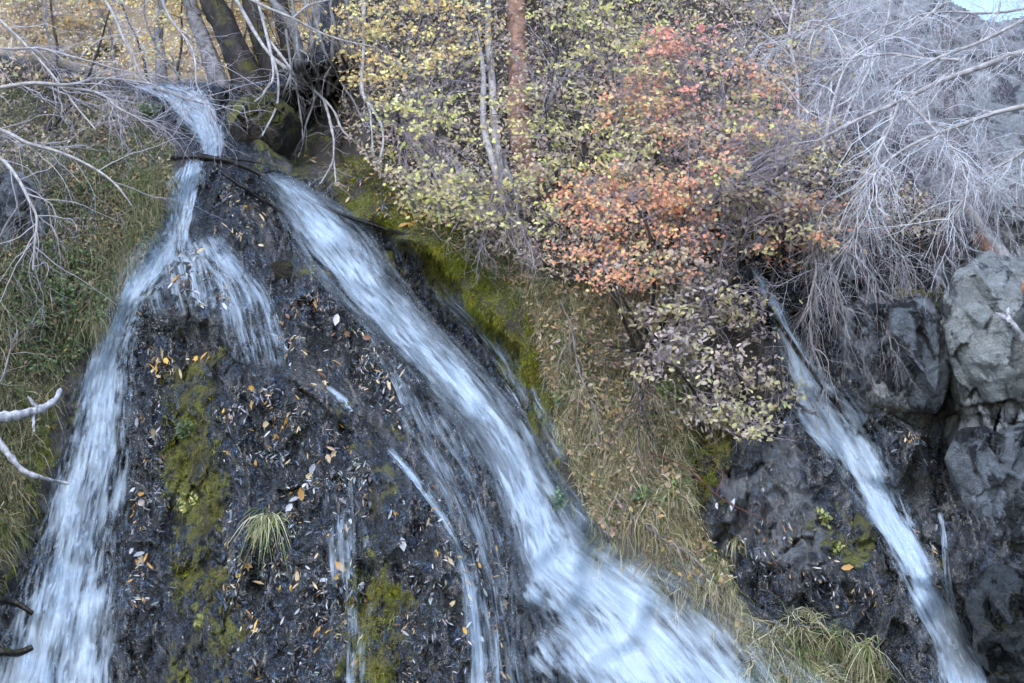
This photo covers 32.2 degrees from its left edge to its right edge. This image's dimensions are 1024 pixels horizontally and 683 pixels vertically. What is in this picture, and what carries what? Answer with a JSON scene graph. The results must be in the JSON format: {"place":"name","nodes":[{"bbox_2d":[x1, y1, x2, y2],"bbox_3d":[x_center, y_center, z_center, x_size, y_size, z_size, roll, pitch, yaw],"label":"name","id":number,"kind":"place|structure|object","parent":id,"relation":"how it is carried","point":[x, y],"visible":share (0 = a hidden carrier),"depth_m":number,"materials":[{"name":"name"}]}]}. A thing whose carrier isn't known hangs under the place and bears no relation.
{"place":"outdoors","nodes":[
{"label":"outdoors","id":0,"kind":"place"},
{"bbox_2d":[0,56,188,611],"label":"bank","id":1,"kind":"structure","parent":0,"point":[68,397],"depth_m":12.62,"materials":[{"name":"plant"}]},
{"bbox_2d":[0,644,32,656],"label":"stick","id":2,"kind":"object","parent":1,"relation":"on","point":[7,652],"visible":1,"depth_m":10.92,"materials":[{"name":"wood"}]},
{"bbox_2d":[0,597,33,614],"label":"stick","id":3,"kind":"object","parent":1,"relation":"on","point":[15,603],"visible":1,"depth_m":11.01,"materials":[{"name":"wood"}]},
{"bbox_2d":[0,170,47,249],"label":"boulder","id":4,"kind":"object","parent":1,"relation":"on","point":[5,188],"visible":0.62,"depth_m":12.53,"materials":[{"name":"stone"}]},
{"bbox_2d":[13,301,63,338],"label":"leafy plant","id":5,"kind":"object","parent":1,"relation":"on","point":[40,321],"visible":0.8,"depth_m":12.30,"materials":[{"name":"green plant"}]},
{"bbox_2d":[0,0,110,398],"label":"bare shrub","id":6,"kind":"object","parent":1,"relation":"on","point":[20,204],"visible":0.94,"depth_m":12.12,"materials":[{"name":"grey plant"}]},
{"bbox_2d":[39,274,81,314],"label":"leafy plant","id":7,"kind":"object","parent":1,"relation":"on","point":[61,298],"visible":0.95,"depth_m":12.44,"materials":[{"name":"green plant"}]},
{"bbox_2d":[0,0,136,131],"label":"shrub","id":8,"kind":"object","parent":1,"relation":"on","point":[85,23],"visible":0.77,"depth_m":14.61,"materials":[{"name":"yellow plant"}]},
{"bbox_2d":[0,0,298,341],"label":"bare shrub","id":9,"kind":"object","parent":1,"relation":"on","point":[32,50],"visible":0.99,"depth_m":13.44,"materials":[{"name":"grey plant"}]},
{"bbox_2d":[136,99,162,120],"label":"leafy plant","id":10,"kind":"object","parent":1,"relation":"on","point":[151,112],"visible":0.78,"depth_m":13.88,"materials":[{"name":"green plant"}]},
{"bbox_2d":[124,84,225,155],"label":"stream","id":11,"kind":"structure","parent":0,"point":[196,117],"depth_m":14.04,"materials":[{"name":"white liquid"}]},
{"bbox_2d":[0,0,1023,682],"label":"rock face","id":12,"kind":"object","parent":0,"point":[166,642],"visible":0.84,"depth_m":11.75},
{"bbox_2d":[0,388,69,484],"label":"dead branch","id":13,"kind":"object","parent":12,"relation":"on","point":[18,415],"visible":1,"depth_m":11.30,"materials":[{"name":"white wood"}]},
{"bbox_2d":[0,222,187,682],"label":"waterfall","id":14,"kind":"structure","parent":12,"relation":"on","point":[64,584],"depth_m":11.77,"materials":[{"name":"white liquid"}]},
{"bbox_2d":[122,0,199,79],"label":"tree","id":15,"kind":"object","parent":12,"relation":"on","point":[159,34],"visible":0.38,"depth_m":17.24,"materials":[{"name":"grey plant"}]},
{"bbox_2d":[161,162,207,257],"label":"waterfall","id":16,"kind":"structure","parent":12,"relation":"on","point":[188,180],"depth_m":13.22,"materials":[{"name":"white liquid"}]},
{"bbox_2d":[174,417,195,438],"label":"leafy plant","id":17,"kind":"object","parent":12,"relation":"on","point":[179,427],"visible":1,"depth_m":11.97,"materials":[{"name":"green plant"}]},
{"bbox_2d":[143,0,230,83],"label":"tree","id":18,"kind":"object","parent":12,"relation":"on","point":[191,10],"visible":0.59,"depth_m":15.30,"materials":[{"name":"grey plant"}]},
{"bbox_2d":[177,491,197,512],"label":"leafy plant","id":19,"kind":"object","parent":12,"relation":"on","point":[184,509],"visible":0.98,"depth_m":11.76,"materials":[{"name":"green plant"}]},
{"bbox_2d":[57,0,318,80],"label":"bare shrub","id":20,"kind":"object","parent":12,"relation":"on","point":[161,54],"visible":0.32,"depth_m":15.43,"materials":[{"name":"grey plant"}]},
{"bbox_2d":[132,240,260,308],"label":"waterfall","id":21,"kind":"structure","parent":12,"relation":"on","point":[191,274],"depth_m":12.65,"materials":[{"name":"white liquid"}]},
{"bbox_2d":[193,613,203,629],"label":"leafy plant","id":22,"kind":"object","parent":12,"relation":"on","point":[200,619],"visible":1,"depth_m":11.02,"materials":[{"name":"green plant"}]},
{"bbox_2d":[179,0,298,108],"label":"tree","id":23,"kind":"object","parent":12,"relation":"on","point":[222,21],"visible":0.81,"depth_m":14.83,"materials":[{"name":"brown plant"}]},
{"bbox_2d":[186,236,295,369],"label":"waterfall","id":24,"kind":"structure","parent":12,"relation":"on","point":[223,262],"depth_m":12.49,"materials":[{"name":"white liquid"}]},
{"bbox_2d":[244,560,252,571],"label":"fallen leaf","id":25,"kind":"object","parent":12,"relation":"attached to","point":[248,565],"visible":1,"depth_m":11.20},
{"bbox_2d":[223,507,296,609],"bbox_3d":[-1.550,1.367,11.171,0.491,0.653,0.563,-7,-10,40],"label":"grass tuft","id":26,"kind":"object","parent":12,"relation":"on","point":[270,519],"visible":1,"depth_m":11.17,"materials":[{"name":"plant"}]},
{"bbox_2d":[221,170,301,220],"bbox_3d":[-1.838,-1.082,13.289,0.704,0.421,0.152,0,-8,0],"label":"log","id":27,"kind":"object","parent":12,"relation":"on","point":[230,178],"visible":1,"depth_m":13.28,"materials":[{"name":"wood"}]},
{"bbox_2d":[214,0,315,67],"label":"tree","id":28,"kind":"object","parent":12,"relation":"on","point":[281,41],"visible":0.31,"depth_m":15.07,"materials":[{"name":"grey plant"}]},
{"bbox_2d":[230,93,301,158],"bbox_3d":[-1.942,-1.677,14.036,0.563,0.586,0.430,2,-8,-12],"label":"boulder","id":29,"kind":"object","parent":12,"relation":"on","point":[283,136],"visible":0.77,"depth_m":13.91,"materials":[{"name":"stone"}]},
{"bbox_2d":[238,0,307,154],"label":"hanging branch","id":30,"kind":"object","parent":12,"relation":"attached to","point":[270,48],"visible":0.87,"depth_m":14.24,"materials":[{"name":"grey plant"}]},
{"bbox_2d":[270,259,293,281],"bbox_3d":[-1.633,-0.502,12.715,0.231,0.171,0.114,0,-8,0],"label":"boulder","id":31,"kind":"object","parent":12,"relation":"on","point":[283,268],"visible":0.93,"depth_m":12.67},
{"bbox_2d":[241,0,328,111],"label":"tree","id":32,"kind":"object","parent":12,"relation":"on","point":[264,62],"visible":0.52,"depth_m":14.84,"materials":[{"name":"brown plant"}]},
{"bbox_2d":[286,504,291,510],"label":"fallen leaf","id":33,"kind":"object","parent":12,"relation":"attached to","point":[288,507],"visible":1,"depth_m":11.19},
{"bbox_2d":[235,0,356,196],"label":"hanging branch","id":34,"kind":"object","parent":12,"relation":"hanging from","point":[276,61],"visible":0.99,"depth_m":14.13,"materials":[{"name":"grey plant"}]},
{"bbox_2d":[260,0,338,126],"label":"tree","id":35,"kind":"object","parent":12,"relation":"on","point":[283,10],"visible":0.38,"depth_m":14.88,"materials":[{"name":"grey plant"}]},
{"bbox_2d":[298,488,303,500],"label":"fallen leaf","id":36,"kind":"object","parent":12,"relation":"attached to","point":[301,494],"visible":1,"depth_m":11.27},
{"bbox_2d":[266,0,348,105],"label":"tree","id":37,"kind":"object","parent":12,"relation":"on","point":[315,40],"visible":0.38,"depth_m":15.08,"materials":[{"name":"grey plant"}]},
{"bbox_2d":[309,464,315,473],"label":"fallen leaf","id":38,"kind":"object","parent":12,"relation":"attached to","point":[312,468],"visible":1,"depth_m":11.41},
{"bbox_2d":[333,314,339,324],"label":"fallen leaf","id":39,"kind":"object","parent":12,"relation":"attached to","point":[336,319],"visible":1,"depth_m":12.59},
{"bbox_2d":[327,387,351,411],"bbox_3d":[-1.146,0.388,11.890,0.151,0.206,0.261,7,-10,-39],"label":"trickle","id":40,"kind":"object","parent":12,"relation":"on","point":[337,394],"visible":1,"depth_m":11.92,"materials":[{"name":"white liquid"}]},
{"bbox_2d":[335,562,344,570],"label":"fallen leaf","id":41,"kind":"object","parent":12,"relation":"on","point":[339,565],"visible":1,"depth_m":11.09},
{"bbox_2d":[316,493,380,664],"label":"waterfall","id":42,"kind":"structure","parent":12,"relation":"on","point":[331,560],"depth_m":11.12,"materials":[{"name":"white liquid"}]},
{"bbox_2d":[347,472,356,682],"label":"trickle","id":43,"kind":"object","parent":12,"relation":"on","point":[348,626],"visible":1,"depth_m":10.93,"materials":[{"name":"white liquid"}]},
{"bbox_2d":[0,151,732,682],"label":"moss","id":44,"kind":"object","parent":12,"relation":"on","point":[530,371],"visible":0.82,"depth_m":12.33,"materials":[{"name":"green plant"}]},
{"bbox_2d":[363,335,371,339],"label":"fallen leaf","id":45,"kind":"object","parent":12,"relation":"on","point":[366,337],"visible":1,"depth_m":12.51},
{"bbox_2d":[353,0,399,177],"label":"hanging branch","id":46,"kind":"object","parent":12,"relation":"hanging from","point":[368,104],"visible":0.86,"depth_m":13.59,"materials":[{"name":"grey plant"}]},
{"bbox_2d":[400,537,406,550],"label":"fallen leaf","id":47,"kind":"object","parent":12,"relation":"attached to","point":[403,545],"visible":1,"depth_m":10.96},
{"bbox_2d":[351,321,521,682],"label":"waterfall","id":48,"kind":"structure","parent":12,"relation":"on","point":[475,528],"depth_m":11.31,"materials":[{"name":"white liquid"}]},
{"bbox_2d":[391,452,492,682],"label":"trickle","id":49,"kind":"object","parent":12,"relation":"on","point":[478,656],"visible":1,"depth_m":10.98,"materials":[{"name":"white liquid"}]},
{"bbox_2d":[0,0,960,627],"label":"undergrowth","id":50,"kind":"object","parent":12,"relation":"on","point":[704,544],"visible":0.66,"depth_m":13.00,"materials":[{"name":"green plant"}]},
{"bbox_2d":[419,268,556,424],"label":"waterfall","id":51,"kind":"structure","parent":12,"relation":"on","point":[501,355],"depth_m":12.53,"materials":[{"name":"white liquid"}]},
{"bbox_2d":[125,157,945,682],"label":"leaf litter","id":52,"kind":"object","parent":12,"relation":"on","point":[269,447],"visible":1,"depth_m":11.41,"materials":[{"name":"plant"}]},
{"bbox_2d":[256,171,826,682],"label":"waterfall","id":53,"kind":"structure","parent":12,"relation":"on","point":[638,643],"depth_m":11.59,"materials":[{"name":"white liquid"}]},
{"bbox_2d":[549,486,571,512],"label":"leafy plant","id":54,"kind":"object","parent":12,"relation":"on","point":[560,501],"visible":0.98,"depth_m":11.78,"materials":[{"name":"green plant"}]},
{"bbox_2d":[650,438,797,528],"bbox_3d":[1.394,0.948,11.623,0.378,0.681,1.010,7,-11,-41],"label":"dead branch","id":55,"kind":"object","parent":12,"relation":"on","point":[699,478],"visible":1,"depth_m":11.64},
{"bbox_2d":[722,534,747,561],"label":"grass tuft","id":56,"kind":"object","parent":12,"relation":"attached to","point":[734,541],"visible":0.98,"depth_m":11.49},
{"bbox_2d":[720,261,751,297],"bbox_3d":[1.625,-0.447,12.963,0.257,0.285,0.228,0,-8,0],"label":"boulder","id":57,"kind":"object","parent":12,"relation":"on","point":[747,274],"visible":0.45,"depth_m":12.88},
{"bbox_2d":[814,507,832,528],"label":"leafy plant","id":58,"kind":"object","parent":12,"relation":"on","point":[825,515],"visible":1,"depth_m":11.74,"materials":[{"name":"green plant"}]},
{"bbox_2d":[800,224,866,285],"bbox_3d":[2.373,-0.640,13.110,0.490,0.526,0.517,0,-8,0],"label":"boulder","id":59,"kind":"object","parent":12,"relation":"on","point":[840,274],"visible":0.38,"depth_m":13.02,"materials":[{"name":"stone"}]},
{"bbox_2d":[831,539,844,553],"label":"leafy plant","id":60,"kind":"object","parent":12,"relation":"on","point":[837,546],"visible":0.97,"depth_m":11.58,"materials":[{"name":"green plant"}]},
{"bbox_2d":[842,564,852,569],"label":"fallen leaf","id":61,"kind":"object","parent":12,"relation":"attached to","point":[847,567],"visible":1,"depth_m":11.33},
{"bbox_2d":[679,0,1023,328],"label":"bare shrub","id":62,"kind":"object","parent":12,"relation":"on","point":[938,82],"visible":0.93,"depth_m":13.07,"materials":[{"name":"grey plant"}]},
{"bbox_2d":[759,188,945,463],"bbox_3d":[2.432,-0.122,12.313,1.308,2.073,1.116,0,-8,0],"label":"bare shrub","id":63,"kind":"object","parent":12,"relation":"on","point":[835,288],"visible":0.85,"depth_m":12.40,"materials":[{"name":"grey plant"}]},
{"bbox_2d":[753,262,985,682],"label":"waterfall","id":64,"kind":"structure","parent":12,"relation":"on","point":[863,464],"depth_m":11.83,"materials":[{"name":"white liquid"}]},
{"bbox_2d":[767,306,842,413],"bbox_3d":[2.051,0.121,12.651,0.249,0.820,0.565,7,-11,-41],"label":"stick","id":65,"kind":"object","parent":64,"relation":"on","point":[778,322],"visible":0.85,"depth_m":12.68,"materials":[{"name":"wood"}]},
{"bbox_2d":[836,296,951,414],"bbox_3d":[2.684,0.077,12.314,0.813,0.850,0.605,0,-8,0],"label":"boulder","id":66,"kind":"object","parent":12,"relation":"on","point":[925,361],"visible":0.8,"depth_m":12.24,"materials":[{"name":"stone"}]},
{"bbox_2d":[938,514,953,606],"bbox_3d":[2.903,1.462,11.812,0.108,0.676,0.463,-1,-8,10],"label":"trickle","id":67,"kind":"object","parent":12,"relation":"on","point":[950,582],"visible":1,"depth_m":11.73,"materials":[{"name":"white liquid"}]},
{"bbox_2d":[917,0,1023,253],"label":"tree","id":68,"kind":"object","parent":12,"relation":"on","point":[952,113],"visible":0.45,"depth_m":13.39,"materials":[{"name":"grey plant"}]},
{"bbox_2d":[939,250,1023,422],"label":"boulder","id":69,"kind":"object","parent":12,"relation":"on","point":[985,348],"visible":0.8,"depth_m":12.10,"materials":[{"name":"stone"}]},
{"bbox_2d":[946,178,1023,282],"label":"log","id":70,"kind":"object","parent":69,"relation":"on","point":[1000,250],"visible":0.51,"depth_m":12.83,"materials":[{"name":"wood"}]},
{"bbox_2d":[970,232,1023,295],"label":"log","id":71,"kind":"object","parent":69,"relation":"on","point":[986,244],"visible":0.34,"depth_m":12.82,"materials":[{"name":"wood"}]},
{"bbox_2d":[995,270,1023,344],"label":"dead branch","id":72,"kind":"object","parent":69,"relation":"on","point":[1015,328],"visible":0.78,"depth_m":11.84,"materials":[{"name":"grey wood"}]},
{"bbox_2d":[944,423,1023,551],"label":"boulder","id":73,"kind":"object","parent":12,"relation":"on","point":[985,466],"visible":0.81,"depth_m":11.80,"materials":[{"name":"stone"}]},
{"bbox_2d":[965,565,1023,682],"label":"boulder","id":74,"kind":"object","parent":12,"relation":"on","point":[994,605],"visible":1,"depth_m":11.05,"materials":[{"name":"stone"}]},
{"bbox_2d":[1005,180,1023,239],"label":"boulder","id":75,"kind":"object","parent":12,"relation":"on","point":[1018,230],"visible":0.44,"depth_m":13.23,"materials":[{"name":"stone"}]},
{"bbox_2d":[0,0,1023,149],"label":"hillside","id":76,"kind":"structure","parent":0,"point":[1015,96],"depth_m":14.57,"materials":[{"name":"plant"}]},
{"bbox_2d":[0,0,309,75],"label":"undergrowth","id":77,"kind":"object","parent":76,"relation":"on","point":[150,44],"visible":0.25,"depth_m":25.44,"materials":[{"name":"yellow plant"}]},
{"bbox_2d":[63,0,315,82],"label":"shrub","id":78,"kind":"object","parent":76,"relation":"on","point":[181,15],"visible":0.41,"depth_m":16.18,"materials":[{"name":"yellow plant"}]},
{"bbox_2d":[251,0,390,161],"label":"bare shrub","id":79,"kind":"object","parent":76,"relation":"on","point":[303,70],"visible":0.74,"depth_m":14.45,"materials":[{"name":"grey plant"}]},
{"bbox_2d":[248,0,376,56],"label":"hanging branch","id":80,"kind":"object","parent":79,"relation":"hanging from","point":[294,16],"visible":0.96,"depth_m":14.43,"materials":[{"name":"grey plant"}]},
{"bbox_2d":[468,0,610,160],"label":"tree","id":81,"kind":"object","parent":76,"relation":"on","point":[584,151],"visible":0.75,"depth_m":13.88,"materials":[{"name":"grey plant"}]},
{"bbox_2d":[300,81,1023,682],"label":"grassy bank","id":82,"kind":"structure","parent":0,"point":[320,149],"depth_m":12.92,"materials":[{"name":"plant"}]},
{"bbox_2d":[256,60,345,167],"bbox_3d":[-1.696,-1.785,14.373,0.845,1.102,1.326,0,-8,0],"label":"root","id":83,"kind":"object","parent":82,"relation":"on","point":[329,98],"visible":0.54,"depth_m":14.79,"materials":[{"name":"grey plant"}]},
{"bbox_2d":[196,153,427,235],"bbox_3d":[-1.475,-1.079,13.171,1.931,0.791,0.204,-3,-9,21],"label":"log","id":84,"kind":"object","parent":82,"relation":"on","point":[205,157],"visible":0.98,"depth_m":13.27,"materials":[{"name":"wood"}]},
{"bbox_2d":[170,156,261,163],"bbox_3d":[-2.249,-1.387,13.481,0.684,0.099,0.231,2,-8,-11],"label":"stick","id":85,"kind":"object","parent":84,"relation":"on","point":[190,157],"visible":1,"depth_m":13.44,"materials":[{"name":"wood"}]},
{"bbox_2d":[289,0,540,256],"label":"shrub","id":86,"kind":"object","parent":82,"relation":"on","point":[413,127],"visible":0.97,"depth_m":13.32,"materials":[{"name":"yellow plant"}]},
{"bbox_2d":[406,186,447,212],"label":"leafy plant","id":87,"kind":"object","parent":82,"relation":"on","point":[420,192],"visible":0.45,"depth_m":12.91,"materials":[{"name":"green plant"}]},
{"bbox_2d":[420,199,448,220],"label":"leafy plant","id":88,"kind":"object","parent":82,"relation":"on","point":[437,207],"visible":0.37,"depth_m":12.87,"materials":[{"name":"green plant"}]},
{"bbox_2d":[426,0,518,247],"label":"tree","id":89,"kind":"object","parent":82,"relation":"on","point":[491,74],"visible":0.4,"depth_m":13.85,"materials":[{"name":"grey plant"}]},
{"bbox_2d":[437,30,533,210],"bbox_3d":[-0.133,-1.742,13.523,0.737,1.998,2.030,-2,-8,11],"label":"tree","id":90,"kind":"object","parent":82,"relation":"on","point":[489,150],"visible":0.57,"depth_m":13.44,"materials":[{"name":"grey plant"}]},
{"bbox_2d":[444,148,562,305],"bbox_3d":[-0.006,-0.848,12.619,0.853,1.308,0.864,-3,-9,22],"label":"bare shrub","id":91,"kind":"object","parent":82,"relation":"on","point":[506,192],"visible":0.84,"depth_m":12.53,"materials":[{"name":"grey plant"}]},
{"bbox_2d":[478,0,589,194],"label":"tree","id":92,"kind":"object","parent":82,"relation":"on","point":[514,7],"visible":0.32,"depth_m":14.16,"materials":[{"name":"brown plant"}]},
{"bbox_2d":[542,385,566,407],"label":"leafy plant","id":93,"kind":"object","parent":82,"relation":"on","point":[557,399],"visible":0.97,"depth_m":12.10,"materials":[{"name":"green plant"}]},
{"bbox_2d":[301,0,860,330],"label":"thicket","id":94,"kind":"object","parent":82,"relation":"on","point":[738,255],"visible":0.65,"depth_m":13.13,"materials":[{"name":"brown plant"}]},
{"bbox_2d":[397,183,776,667],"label":"grass","id":95,"kind":"structure","parent":82,"relation":"on","point":[731,596],"depth_m":11.92,"materials":[{"name":"plant"}]},
{"bbox_2d":[480,0,710,260],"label":"shrub","id":96,"kind":"object","parent":82,"relation":"on","point":[534,172],"visible":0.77,"depth_m":13.25,"materials":[{"name":"yellow plant"}]},
{"bbox_2d":[583,281,643,351],"bbox_3d":[0.744,-0.161,12.380,0.568,0.585,0.324,5,-10,-34],"label":"grass tuft","id":97,"kind":"object","parent":82,"relation":"on","point":[618,297],"visible":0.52,"depth_m":12.41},
{"bbox_2d":[631,483,650,507],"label":"leafy plant","id":98,"kind":"object","parent":82,"relation":"on","point":[646,489],"visible":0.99,"depth_m":11.63,"materials":[{"name":"green plant"}]},
{"bbox_2d":[545,299,757,651],"bbox_3d":[0.920,0.957,11.700,1.659,2.697,0.885,-7,-10,39],"label":"dead shrub","id":99,"kind":"object","parent":82,"relation":"on","point":[571,326],"visible":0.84,"depth_m":11.84,"materials":[{"name":"grey plant"}]},
{"bbox_2d":[554,211,770,467],"bbox_3d":[1.057,-0.036,11.993,1.574,1.849,1.190,0,-8,0],"label":"bare shrub","id":100,"kind":"object","parent":82,"relation":"on","point":[638,335],"visible":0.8,"depth_m":12.05,"materials":[{"name":"grey plant"}]},
{"bbox_2d":[651,364,682,404],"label":"leafy plant","id":101,"kind":"object","parent":82,"relation":"on","point":[668,388],"visible":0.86,"depth_m":12.07,"materials":[{"name":"green plant"}]},
{"bbox_2d":[532,0,844,358],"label":"shrub","id":102,"kind":"object","parent":82,"relation":"on","point":[586,202],"visible":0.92,"depth_m":12.53,"materials":[{"name":"orange plant"}]},
{"bbox_2d":[601,220,813,462],"bbox_3d":[1.348,-0.053,12.080,1.574,1.821,1.468,0,-8,0],"label":"shrub","id":103,"kind":"object","parent":82,"relation":"on","point":[723,414],"visible":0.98,"depth_m":12.02,"materials":[{"name":"beige plant"}]},
{"bbox_2d":[667,0,876,293],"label":"shrub","id":104,"kind":"object","parent":82,"relation":"on","point":[774,202],"visible":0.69,"depth_m":12.78,"materials":[{"name":"orange plant"}]},
{"bbox_2d":[778,645,829,682],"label":"grass tuft","id":105,"kind":"object","parent":82,"relation":"on","point":[802,654],"visible":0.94,"depth_m":11.05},
{"bbox_2d":[717,601,996,682],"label":"grass","id":106,"kind":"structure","parent":82,"relation":"on","point":[768,633],"depth_m":11.08,"materials":[{"name":"plant"}]},
{"bbox_2d":[832,633,894,682],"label":"grass tuft","id":107,"kind":"object","parent":82,"relation":"on","point":[861,645],"visible":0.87,"depth_m":11.07,"materials":[{"name":"plant"}]},
{"bbox_2d":[952,0,1023,21],"label":"sky","id":108,"kind":"structure","parent":0,"point":[983,4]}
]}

